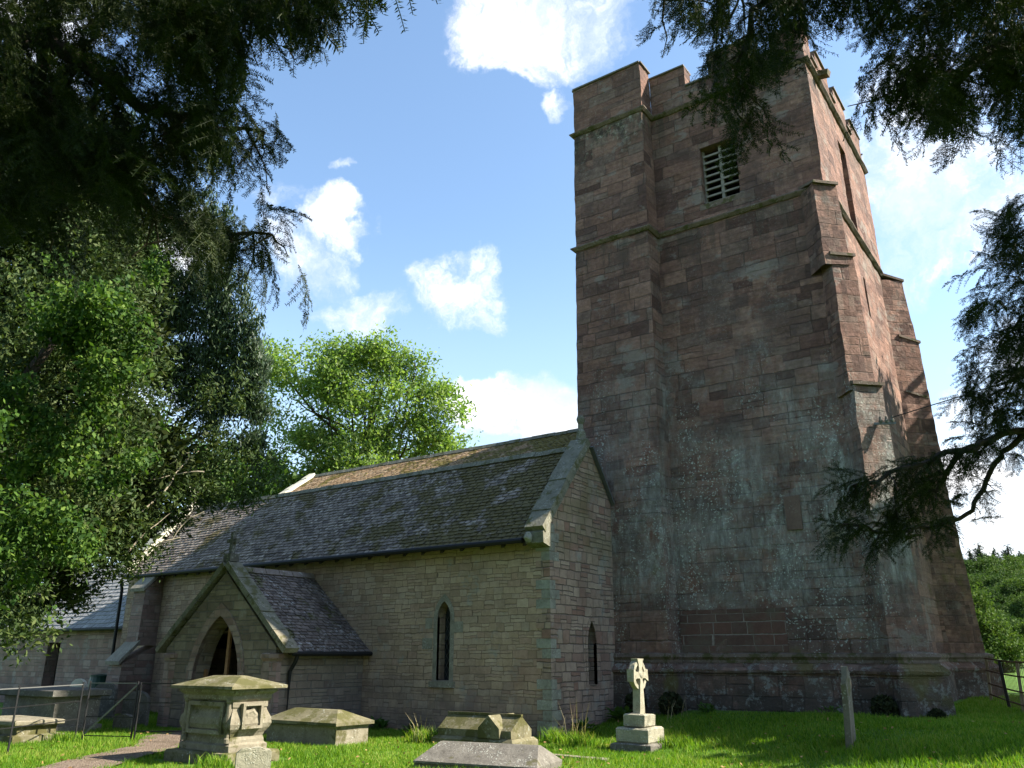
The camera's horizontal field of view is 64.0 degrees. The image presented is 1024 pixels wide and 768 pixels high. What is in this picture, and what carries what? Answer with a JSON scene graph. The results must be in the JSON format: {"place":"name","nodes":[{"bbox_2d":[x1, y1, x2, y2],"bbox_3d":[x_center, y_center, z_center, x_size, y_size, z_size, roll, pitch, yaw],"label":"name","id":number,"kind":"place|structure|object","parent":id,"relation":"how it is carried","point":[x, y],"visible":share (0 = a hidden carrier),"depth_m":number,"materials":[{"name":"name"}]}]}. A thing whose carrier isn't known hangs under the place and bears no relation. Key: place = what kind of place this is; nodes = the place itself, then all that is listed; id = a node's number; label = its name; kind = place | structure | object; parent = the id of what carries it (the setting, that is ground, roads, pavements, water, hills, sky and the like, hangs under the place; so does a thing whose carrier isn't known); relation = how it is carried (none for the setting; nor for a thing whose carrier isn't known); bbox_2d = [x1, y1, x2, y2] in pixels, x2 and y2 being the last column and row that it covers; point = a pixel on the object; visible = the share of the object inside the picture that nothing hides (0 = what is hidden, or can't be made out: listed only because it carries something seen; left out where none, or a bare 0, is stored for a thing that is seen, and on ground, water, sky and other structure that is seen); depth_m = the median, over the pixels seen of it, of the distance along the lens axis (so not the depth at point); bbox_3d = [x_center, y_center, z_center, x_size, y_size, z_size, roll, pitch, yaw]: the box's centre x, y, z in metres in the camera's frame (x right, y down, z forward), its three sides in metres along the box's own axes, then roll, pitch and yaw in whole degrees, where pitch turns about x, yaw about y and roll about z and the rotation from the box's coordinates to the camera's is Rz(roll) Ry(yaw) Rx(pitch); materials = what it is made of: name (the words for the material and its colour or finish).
{"place":"outdoors","nodes":[
{"label":"outdoors","id":0,"kind":"place"},
{"bbox_2d":[37,730,180,767],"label":"path","id":1,"kind":"structure","parent":0,"point":[162,741],"depth_m":14.00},
{"bbox_2d":[0,654,1023,767],"bbox_3d":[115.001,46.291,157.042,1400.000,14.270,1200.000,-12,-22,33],"label":"ground","id":2,"kind":"structure","parent":0,"point":[741,716],"depth_m":13.45,"materials":[{"name":"green plant"}]},
{"bbox_2d":[0,715,64,744],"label":"ledger tomb","id":3,"kind":"object","parent":2,"relation":"on","point":[29,733],"visible":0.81,"depth_m":16.14,"materials":[{"name":"stone"}]},
{"bbox_2d":[0,682,84,753],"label":"estate railing","id":4,"kind":"object","parent":2,"relation":"on","point":[14,713],"visible":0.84,"depth_m":14.81,"materials":[{"name":"black metal"}]},
{"bbox_2d":[0,686,111,732],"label":"table tomb","id":5,"kind":"object","parent":2,"relation":"on","point":[44,695],"visible":0.66,"depth_m":18.54,"materials":[{"name":"grey stone"}]},
{"bbox_2d":[44,730,83,743],"bbox_3d":[-8.820,6.907,16.060,0.658,0.240,1.048,15,-24,-39],"label":"grass tuft","id":6,"kind":"object","parent":2,"relation":"on","point":[61,736],"visible":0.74,"depth_m":15.99,"materials":[{"name":"green plant"}]},
{"bbox_2d":[0,567,128,702],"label":"church chancel","id":7,"kind":"structure","parent":2,"relation":"on","point":[86,655],"depth_m":28.50,"materials":[{"name":"stone"}]},
{"bbox_2d":[53,643,60,685],"bbox_3d":[-15.858,9.921,28.959,0.950,1.600,0.050,-12,-22,33],"label":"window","id":8,"kind":"structure","parent":7,"relation":"in","point":[60,643],"depth_m":29.13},
{"bbox_2d":[70,679,87,687],"bbox_3d":[-12.143,8.849,22.858,0.599,1.202,0.110,-7,-20,20],"label":"headstone","id":9,"kind":"object","parent":2,"relation":"on","point":[78,681],"visible":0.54,"depth_m":22.96,"materials":[{"name":"grey stone"}]},
{"bbox_2d":[0,243,175,624],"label":"ivy clad tree","id":10,"kind":"object","parent":2,"relation":"on","point":[76,332],"visible":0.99,"depth_m":14.56,"materials":[{"name":"green plant"}]},
{"bbox_2d":[88,674,106,687],"bbox_3d":[-12.880,9.613,25.601,0.751,1.070,0.751,3,-19,-9],"label":"water butt","id":11,"kind":"object","parent":2,"relation":"on","point":[98,678],"visible":0.29,"depth_m":25.43,"materials":[{"name":"green plastic"}]},
{"bbox_2d":[95,682,117,720],"bbox_3d":[-10.659,8.385,21.398,0.724,1.162,0.112,-5,-19,14],"label":"headstone","id":12,"kind":"object","parent":2,"relation":"on","point":[105,706],"visible":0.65,"depth_m":21.34,"materials":[{"name":"stone"}]},
{"bbox_2d":[81,681,139,740],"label":"field gate","id":13,"kind":"structure","parent":2,"relation":"on","point":[109,710],"depth_m":16.34,"materials":[{"name":"black metal"}]},
{"bbox_2d":[112,714,134,730],"bbox_3d":[-8.882,7.826,18.725,0.651,0.548,0.114,-10,-21,28],"label":"headstone","id":14,"kind":"object","parent":2,"relation":"on","point":[122,723],"visible":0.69,"depth_m":18.70,"materials":[{"name":"grey stone"}]},
{"bbox_2d":[121,691,150,725],"bbox_3d":[-9.058,7.916,19.727,0.812,1.002,0.108,-8,-20,22],"label":"headstone","id":15,"kind":"object","parent":2,"relation":"on","point":[143,712],"visible":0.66,"depth_m":19.70,"materials":[{"name":"grey stone"}]},
{"bbox_2d":[0,68,292,667],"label":"yew tree","id":16,"kind":"object","parent":2,"relation":"on","point":[214,396],"visible":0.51,"depth_m":18.77,"materials":[{"name":"green plant"}]},
{"bbox_2d":[6,398,303,595],"bbox_3d":[-17.269,6.896,34.991,15.609,13.100,8.524,0,-18,1],"label":"sycamore tree","id":17,"kind":"object","parent":2,"relation":"on","point":[266,487],"visible":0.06,"depth_m":36.68,"materials":[{"name":"green plant"}]},
{"bbox_2d":[133,682,185,740],"bbox_3d":[-6.918,6.559,16.121,1.028,1.300,0.035,-3,-19,8],"label":"estate railing","id":18,"kind":"object","parent":2,"relation":"on","point":[139,702],"visible":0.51,"depth_m":16.19,"materials":[{"name":"black metal"}]},
{"bbox_2d":[188,752,234,767],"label":"grass tuft","id":19,"kind":"object","parent":2,"relation":"on","point":[212,762],"visible":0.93,"depth_m":12.29,"materials":[{"name":"green plant"}]},
{"bbox_2d":[0,0,440,332],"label":"yew tree","id":20,"kind":"object","parent":2,"relation":"on","point":[51,138],"visible":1,"depth_m":3.54,"materials":[{"name":"green plant"}]},
{"bbox_2d":[163,675,287,764],"bbox_3d":[-4.723,5.612,13.485,1.643,1.551,1.106,-12,-22,33],"label":"chest tomb","id":21,"kind":"object","parent":2,"relation":"on","point":[224,714],"visible":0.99,"depth_m":13.20,"materials":[{"name":"stone"}]},
{"bbox_2d":[235,746,271,767],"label":"headstone","id":22,"kind":"object","parent":2,"relation":"on","point":[254,757],"visible":1,"depth_m":11.72,"materials":[{"name":"white stone"}]},
{"bbox_2d":[155,532,372,735],"bbox_3d":[-6.059,6.157,20.070,4.827,4.750,2.780,-12,-22,33],"label":"church porch","id":23,"kind":"object","parent":2,"relation":"on","point":[295,632],"visible":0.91,"depth_m":19.32,"materials":[{"name":"stone"}]},
{"bbox_2d":[203,629,231,676],"bbox_3d":[-6.638,6.699,19.086,1.680,2.380,0.060,-12,-22,33],"label":"door","id":24,"kind":"structure","parent":23,"relation":"in","point":[229,641],"depth_m":19.23,"materials":[{"name":"brown wood"}]},
{"bbox_2d":[266,707,374,745],"bbox_3d":[-3.855,6.878,16.217,2.127,0.872,1.024,-12,-22,33],"label":"chest tomb","id":25,"kind":"object","parent":2,"relation":"on","point":[311,726],"visible":0.78,"depth_m":15.85,"materials":[{"name":"stone"}]},
{"bbox_2d":[234,320,480,494],"bbox_3d":[-7.696,6.089,39.429,12.349,17.390,8.326,3,-19,-10],"label":"ash tree","id":26,"kind":"object","parent":2,"relation":"on","point":[336,370],"visible":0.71,"depth_m":39.20,"materials":[{"name":"green plant"}]},
{"bbox_2d":[105,415,614,738],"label":"church nave","id":27,"kind":"structure","parent":2,"relation":"on","point":[484,586],"depth_m":19.36,"materials":[{"name":"grey stone"}]},
{"bbox_2d":[422,594,462,687],"bbox_3d":[-1.517,5.858,18.750,1.190,2.034,0.366,-12,-22,33],"label":"window","id":28,"kind":"structure","parent":27,"relation":"in","point":[451,627],"depth_m":18.71,"materials":[{"name":"grey stone"}]},
{"bbox_2d":[585,614,599,685],"bbox_3d":[1.766,5.946,18.355,0.090,1.530,0.580,-12,-22,33],"label":"window","id":29,"kind":"structure","parent":27,"relation":"in","point":[596,668],"depth_m":18.38,"materials":[{"name":"black glass"}]},
{"bbox_2d":[370,716,389,728],"bbox_3d":[-3.091,7.803,18.927,0.720,0.292,0.578,-17,-25,42],"label":"weed clump","id":30,"kind":"object","parent":2,"relation":"on","point":[382,722],"visible":0.88,"depth_m":18.79,"materials":[{"name":"green plant"}]},
{"bbox_2d":[402,720,423,730],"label":"weed clump","id":31,"kind":"object","parent":2,"relation":"on","point":[409,726],"visible":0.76,"depth_m":18.20,"materials":[{"name":"green plant"}]},
{"bbox_2d":[404,711,426,742],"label":"dry stems","id":32,"kind":"object","parent":2,"relation":"on","point":[417,730],"visible":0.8,"depth_m":15.91,"materials":[{"name":"plant"}]},
{"bbox_2d":[405,726,437,743],"bbox_3d":[-1.752,6.840,16.007,0.963,0.334,0.703,-3,-19,10],"label":"grass tuft","id":33,"kind":"object","parent":2,"relation":"on","point":[423,736],"visible":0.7,"depth_m":15.94,"materials":[{"name":"green plant"}]},
{"bbox_2d":[279,428,577,493],"bbox_3d":[-2.048,6.458,27.684,14.907,8.772,7.433,-12,-22,33],"label":"aisle","id":34,"kind":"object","parent":2,"relation":"on","point":[548,441],"visible":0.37,"depth_m":28.64,"materials":[{"name":"brown stone"}]},
{"bbox_2d":[431,711,538,744],"bbox_3d":[-0.526,6.656,15.505,1.907,0.834,0.848,-12,-22,33],"label":"coped tomb","id":35,"kind":"object","parent":2,"relation":"on","point":[487,727],"visible":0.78,"depth_m":15.23,"materials":[{"name":"stone"}]},
{"bbox_2d":[413,741,562,767],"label":"ridged grave slab","id":36,"kind":"structure","parent":2,"relation":"on","point":[448,754],"depth_m":12.17,"materials":[{"name":"grey stone"}]},
{"bbox_2d":[5,714,1020,767],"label":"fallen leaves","id":37,"kind":"object","parent":2,"relation":"on","point":[544,742],"visible":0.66,"depth_m":13.62,"materials":[{"name":"brown plant"}]},
{"bbox_2d":[539,725,576,744],"bbox_3d":[0.886,6.806,15.908,0.780,0.336,0.905,6,-19,-17],"label":"grass tuft","id":38,"kind":"object","parent":2,"relation":"on","point":[550,736],"visible":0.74,"depth_m":15.81,"materials":[{"name":"green plant"}]},
{"bbox_2d":[554,698,592,735],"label":"dry stems","id":39,"kind":"object","parent":2,"relation":"on","point":[573,723],"visible":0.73,"depth_m":15.85,"materials":[{"name":"beige plant"}]},
{"bbox_2d":[555,754,610,761],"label":"grave kerb","id":40,"kind":"structure","parent":2,"relation":"on","point":[579,757],"depth_m":13.46,"materials":[{"name":"stone"}]},
{"bbox_2d":[571,717,599,733],"bbox_3d":[1.445,7.098,17.036,0.779,0.333,0.522,-12,-22,33],"label":"weed clump","id":41,"kind":"object","parent":2,"relation":"on","point":[581,725],"visible":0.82,"depth_m":16.95,"materials":[{"name":"green plant"}]},
{"bbox_2d":[556,728,615,747],"bbox_3d":[1.327,6.582,15.237,1.148,0.339,0.878,-12,-22,33],"label":"grass tuft","id":42,"kind":"object","parent":2,"relation":"on","point":[577,739],"visible":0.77,"depth_m":15.20,"materials":[{"name":"green plant"}]},
{"bbox_2d":[605,705,632,720],"bbox_3d":[2.430,7.234,18.046,0.717,0.330,0.770,5,-19,-15],"label":"weed clump","id":43,"kind":"object","parent":2,"relation":"on","point":[618,712],"visible":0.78,"depth_m":18.03,"materials":[{"name":"green plant"}]},
{"bbox_2d":[610,658,665,751],"bbox_3d":[2.311,5.911,14.939,0.813,1.752,0.815,-12,-22,33],"label":"carved cross","id":44,"kind":"object","parent":2,"relation":"on","point":[639,731],"visible":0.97,"depth_m":14.70,"materials":[{"name":"grey stone"}]},
{"bbox_2d":[665,698,686,719],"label":"dry stems","id":45,"kind":"object","parent":2,"relation":"on","point":[673,711],"visible":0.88,"depth_m":17.44,"materials":[{"name":"brown plant"}]},
{"bbox_2d":[658,732,694,748],"bbox_3d":[2.850,6.350,14.595,1.071,0.302,0.655,-12,-22,33],"label":"grass tuft","id":46,"kind":"object","parent":2,"relation":"on","point":[670,741],"visible":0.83,"depth_m":14.47,"materials":[{"name":"green plant"}]},
{"bbox_2d":[697,701,717,711],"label":"weed clump","id":47,"kind":"object","parent":2,"relation":"on","point":[709,707],"visible":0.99,"depth_m":17.43,"materials":[{"name":"green plant"}]},
{"bbox_2d":[569,24,1004,718],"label":"church tower","id":48,"kind":"structure","parent":2,"relation":"on","point":[749,358],"depth_m":19.97,"materials":[{"name":"red stone"}]},
{"bbox_2d":[624,691,646,712],"bbox_3d":[2.770,7.089,18.261,0.545,0.497,0.526,-12,-22,33],"label":"moss cushion","id":49,"kind":"object","parent":48,"relation":"on","point":[628,700],"visible":0.38,"depth_m":18.18,"materials":[{"name":"green plant"}]},
{"bbox_2d":[658,690,685,714],"bbox_3d":[3.468,6.988,17.916,0.622,0.604,0.615,-12,-22,33],"label":"moss cushion","id":50,"kind":"object","parent":48,"relation":"attached to","point":[663,702],"visible":0.9,"depth_m":17.79,"materials":[{"name":"green plant"}]},
{"bbox_2d":[702,145,739,203],"bbox_3d":[5.664,-5.608,22.004,1.000,1.740,0.280,-12,-22,33],"label":"belfry window","id":51,"kind":"structure","parent":48,"relation":"in","point":[723,185],"depth_m":22.00,"materials":[{"name":"grey wood"}]},
{"bbox_2d":[869,694,898,717],"bbox_3d":[7.099,6.214,15.620,0.569,0.613,0.575,-12,-22,33],"label":"moss cushion","id":52,"kind":"object","parent":48,"relation":"attached to","point":[884,702],"visible":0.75,"depth_m":15.53,"materials":[{"name":"green plant"}]},
{"bbox_2d":[874,384,1000,424],"bbox_3d":[13.072,-1.482,12.553,0.460,1.306,16.012,17,-25,-41],"label":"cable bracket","id":53,"kind":"object","parent":48,"relation":"attached to","point":[881,422],"visible":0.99,"depth_m":17.55,"materials":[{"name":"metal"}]},
{"bbox_2d":[927,707,948,718],"bbox_3d":[7.919,6.265,15.248,0.432,0.498,0.421,-12,-22,33],"label":"moss cushion","id":54,"kind":"object","parent":48,"relation":"attached to","point":[936,713],"visible":0.35,"depth_m":15.21,"materials":[{"name":"green plant"}]},
{"bbox_2d":[635,0,1023,179],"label":"yew tree","id":55,"kind":"object","parent":2,"relation":"on","point":[932,94],"visible":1,"depth_m":3.91,"materials":[{"name":"green plant"}]},
{"bbox_2d":[817,705,841,712],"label":"weed clump","id":56,"kind":"object","parent":2,"relation":"on","point":[831,707],"visible":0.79,"depth_m":16.30,"materials":[{"name":"green plant"}]},
{"bbox_2d":[839,666,857,749],"bbox_3d":[5.312,5.211,12.911,0.132,1.469,0.612,-10,-21,29],"label":"headstone","id":57,"kind":"object","parent":2,"relation":"on","point":[845,681],"visible":0.88,"depth_m":12.81,"materials":[{"name":"grey stone"}]},
{"bbox_2d":[811,193,1023,580],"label":"yew tree","id":58,"kind":"object","parent":2,"relation":"on","point":[989,408],"visible":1,"depth_m":5.73,"materials":[{"name":"green plant"}]},
{"bbox_2d":[965,548,975,561],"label":"conifer tree","id":59,"kind":"object","parent":2,"relation":"on","point":[971,555],"depth_m":129.41,"materials":[{"name":"green plant"}]},
{"bbox_2d":[967,571,987,581],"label":"broadleaf tree","id":60,"kind":"object","parent":2,"relation":"on","point":[976,576],"visible":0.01,"depth_m":94.25,"materials":[{"name":"green plant"}]},
{"bbox_2d":[964,559,994,576],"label":"broadleaf tree","id":61,"kind":"object","parent":2,"relation":"on","point":[973,570],"visible":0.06,"depth_m":108.99,"materials":[{"name":"green plant"}]},
{"bbox_2d":[971,542,988,560],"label":"conifer tree","id":62,"kind":"object","parent":2,"relation":"on","point":[978,550],"visible":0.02,"depth_m":123.21,"materials":[{"name":"green plant"}]},
{"bbox_2d":[964,556,1002,570],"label":"broadleaf tree","id":63,"kind":"object","parent":2,"relation":"on","point":[985,562],"visible":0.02,"depth_m":110.47,"materials":[{"name":"green plant"}]},
{"bbox_2d":[968,573,1004,590],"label":"broadleaf tree","id":64,"kind":"object","parent":2,"relation":"on","point":[985,582],"visible":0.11,"depth_m":87.54,"materials":[{"name":"green plant"}]},
{"bbox_2d":[969,553,1003,571],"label":"broadleaf tree","id":65,"kind":"object","parent":2,"relation":"on","point":[996,558],"visible":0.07,"depth_m":110.14,"materials":[{"name":"green plant"}]},
{"bbox_2d":[989,547,1001,561],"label":"conifer tree","id":66,"kind":"object","parent":2,"relation":"on","point":[994,552],"depth_m":120.50,"materials":[{"name":"green plant"}]},
{"bbox_2d":[970,581,1023,672],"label":"hazel tree","id":67,"kind":"object","parent":2,"relation":"on","point":[996,633],"visible":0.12,"depth_m":44.75,"materials":[{"name":"green plant"}]},
{"bbox_2d":[987,598,1006,613],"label":"broadleaf tree","id":68,"kind":"object","parent":2,"relation":"on","point":[995,605],"visible":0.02,"depth_m":70.33,"materials":[{"name":"green plant"}]},
{"bbox_2d":[975,584,1021,609],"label":"broadleaf tree","id":69,"kind":"object","parent":2,"relation":"on","point":[996,592],"visible":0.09,"depth_m":75.71,"materials":[{"name":"green plant"}]},
{"bbox_2d":[983,571,1019,579],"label":"broadleaf tree","id":70,"kind":"object","parent":2,"relation":"on","point":[1005,574],"depth_m":90.41,"materials":[{"name":"green plant"}]},
{"bbox_2d":[983,657,1023,712],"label":"field fence","id":71,"kind":"object","parent":2,"relation":"on","point":[1005,688],"visible":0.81,"depth_m":17.88,"materials":[{"name":"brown wood"}]},
{"bbox_2d":[984,559,1023,574],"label":"broadleaf tree","id":72,"kind":"object","parent":2,"relation":"on","point":[1005,568],"visible":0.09,"depth_m":93.65,"materials":[{"name":"green plant"}]},
{"bbox_2d":[987,571,1023,589],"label":"broadleaf tree","id":73,"kind":"object","parent":2,"relation":"on","point":[994,577],"visible":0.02,"depth_m":84.98,"materials":[{"name":"green plant"}]},
{"bbox_2d":[1000,544,1013,557],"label":"conifer tree","id":74,"kind":"object","parent":2,"relation":"on","point":[1007,551],"visible":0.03,"depth_m":124.55,"materials":[{"name":"green plant"}]},
{"bbox_2d":[993,591,1023,621],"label":"broadleaf tree","id":75,"kind":"object","parent":2,"relation":"on","point":[1016,606],"visible":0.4,"depth_m":69.12,"materials":[{"name":"green plant"}]},
{"bbox_2d":[993,575,1023,598],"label":"broadleaf tree","id":76,"kind":"object","parent":2,"relation":"on","point":[1014,582],"visible":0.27,"depth_m":76.92,"materials":[{"name":"green plant"}]},
{"bbox_2d":[998,613,1019,622],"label":"broadleaf tree","id":77,"kind":"object","parent":2,"relation":"on","point":[1010,619],"visible":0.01,"depth_m":61.10,"materials":[{"name":"green plant"}]},
{"bbox_2d":[995,553,1023,569],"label":"broadleaf tree","id":78,"kind":"object","parent":2,"relation":"on","point":[1017,558],"visible":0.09,"depth_m":110.94,"materials":[{"name":"green plant"}]},
{"bbox_2d":[1001,617,1023,665],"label":"broadleaf tree","id":79,"kind":"object","parent":2,"relation":"on","point":[1018,626],"visible":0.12,"depth_m":53.55,"materials":[{"name":"green plant"}]},
{"bbox_2d":[1007,567,1023,576],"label":"broadleaf tree","id":80,"kind":"object","parent":2,"relation":"on","point":[1021,572],"visible":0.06,"depth_m":90.32,"materials":[{"name":"green plant"}]},
{"bbox_2d":[1,0,1023,582],"label":"sky","id":81,"kind":"structure","parent":0,"point":[430,173],"materials":[{"name":"blue"}]}
]}

